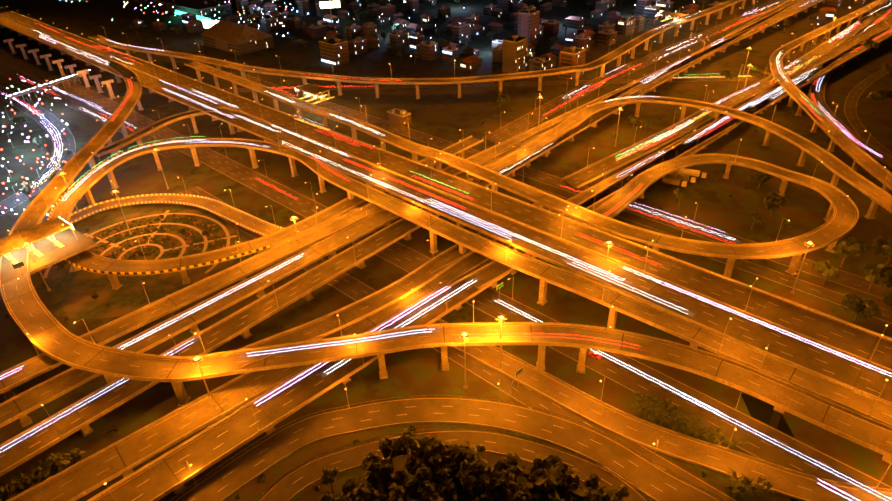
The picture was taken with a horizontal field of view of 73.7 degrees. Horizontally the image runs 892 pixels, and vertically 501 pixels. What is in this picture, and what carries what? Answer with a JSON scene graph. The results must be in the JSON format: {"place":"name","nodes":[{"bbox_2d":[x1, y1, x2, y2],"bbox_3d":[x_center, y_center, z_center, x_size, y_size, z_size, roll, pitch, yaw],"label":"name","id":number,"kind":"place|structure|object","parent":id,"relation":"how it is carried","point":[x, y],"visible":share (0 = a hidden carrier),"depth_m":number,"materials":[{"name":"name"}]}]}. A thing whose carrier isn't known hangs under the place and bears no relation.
{"place":"outdoors","nodes":[
{"label":"outdoors","id":0,"kind":"place"},
{"bbox_2d":[0,0,891,500],"bbox_3d":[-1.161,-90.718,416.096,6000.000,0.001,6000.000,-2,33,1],"label":"terrain","id":1,"kind":"structure","parent":0,"point":[448,114],"depth_m":352.43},
{"bbox_2d":[3,38,116,98],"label":"bridge pillars","id":2,"kind":"structure","parent":1,"relation":"on","point":[83,73],"depth_m":532.30,"materials":[{"name":"concrete"}]},
{"bbox_2d":[30,207,242,318],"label":"garden","id":3,"kind":"object","parent":1,"relation":"on","point":[156,233],"visible":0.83,"depth_m":278.33,"materials":[{"name":"green plant"}]},
{"bbox_2d":[0,11,687,277],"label":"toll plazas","id":4,"kind":"object","parent":1,"relation":"on","point":[48,229],"visible":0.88,"depth_m":262.80,"materials":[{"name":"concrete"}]},
{"bbox_2d":[0,0,849,214],"bbox_3d":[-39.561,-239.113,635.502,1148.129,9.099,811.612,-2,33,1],"label":"city lights","id":5,"kind":"object","parent":1,"relation":"on","point":[66,104],"visible":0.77,"depth_m":425.64},
{"bbox_2d":[8,0,865,105],"bbox_3d":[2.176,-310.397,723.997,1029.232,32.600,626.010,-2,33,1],"label":"city buildings","id":6,"kind":"structure","parent":1,"relation":"on","point":[230,33],"depth_m":608.73,"materials":[{"name":"concrete"}]},
{"bbox_2d":[0,0,891,500],"bbox_3d":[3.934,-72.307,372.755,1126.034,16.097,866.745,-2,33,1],"label":"highway interchange","id":7,"kind":"structure","parent":1,"relation":"on","point":[84,428],"depth_m":253.70,"materials":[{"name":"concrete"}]},
{"bbox_2d":[0,0,891,500],"bbox_3d":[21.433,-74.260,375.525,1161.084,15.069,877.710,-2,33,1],"label":"road surfaces","id":8,"kind":"object","parent":7,"relation":"on","point":[202,450],"visible":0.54,"depth_m":227.43,"materials":[{"name":"grey asphalt"}]},
{"bbox_2d":[0,0,891,500],"bbox_3d":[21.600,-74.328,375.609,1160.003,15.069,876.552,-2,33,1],"label":"road markings","id":9,"kind":"object","parent":8,"relation":"on","point":[466,282],"visible":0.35,"depth_m":229.20,"materials":[{"name":"white paint"}]},
{"bbox_2d":[0,3,891,499],"bbox_3d":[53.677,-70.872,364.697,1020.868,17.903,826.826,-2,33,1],"label":"traffic light trails","id":10,"kind":"object","parent":8,"relation":"on","point":[466,215],"visible":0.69,"depth_m":277.60,"materials":[{"name":"white"}]},
{"bbox_2d":[589,351,601,359],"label":"car","id":11,"kind":"object","parent":8,"relation":"on","point":[597,356],"visible":1,"depth_m":213.43,"materials":[{"name":"red paint"}]},
{"bbox_2d":[0,37,891,500],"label":"trees and plants","id":12,"kind":"object","parent":1,"relation":"on","point":[430,463],"visible":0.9,"depth_m":169.09,"materials":[{"name":"green plant"}]},
{"bbox_2d":[1,0,891,500],"bbox_3d":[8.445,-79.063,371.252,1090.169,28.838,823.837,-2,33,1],"label":"street lamp posts","id":13,"kind":"object","parent":1,"relation":"on","point":[463,334],"visible":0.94,"depth_m":261.38,"materials":[{"name":"silver metal"}]},
{"bbox_2d":[12,11,891,392],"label":"road sign gantry","id":14,"kind":"object","parent":1,"relation":"on","point":[16,265],"visible":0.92,"depth_m":240.13,"materials":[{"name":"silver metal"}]},
{"bbox_2d":[129,0,825,67],"bbox_3d":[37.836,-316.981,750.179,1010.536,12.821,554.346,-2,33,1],"label":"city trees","id":15,"kind":"object","parent":1,"relation":"on","point":[392,45],"visible":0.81,"depth_m":604.07,"materials":[{"name":"green plant"}]},
{"bbox_2d":[662,176,687,188],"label":"truck","id":16,"kind":"object","parent":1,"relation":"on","point":[666,180],"visible":0.98,"depth_m":321.53,"materials":[{"name":"grey paint"}]},
{"bbox_2d":[668,172,696,184],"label":"truck","id":17,"kind":"object","parent":1,"relation":"on","point":[683,177],"visible":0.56,"depth_m":324.63,"materials":[{"name":"grey paint"}]},
{"bbox_2d":[679,168,706,179],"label":"truck","id":18,"kind":"object","parent":1,"relation":"on","point":[692,172],"visible":0.73,"depth_m":329.30,"materials":[{"name":"grey paint"}]},
{"bbox_2d":[741,394,798,500],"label":"ground","id":19,"kind":"structure","parent":0,"point":[762,411],"depth_m":189.97,"materials":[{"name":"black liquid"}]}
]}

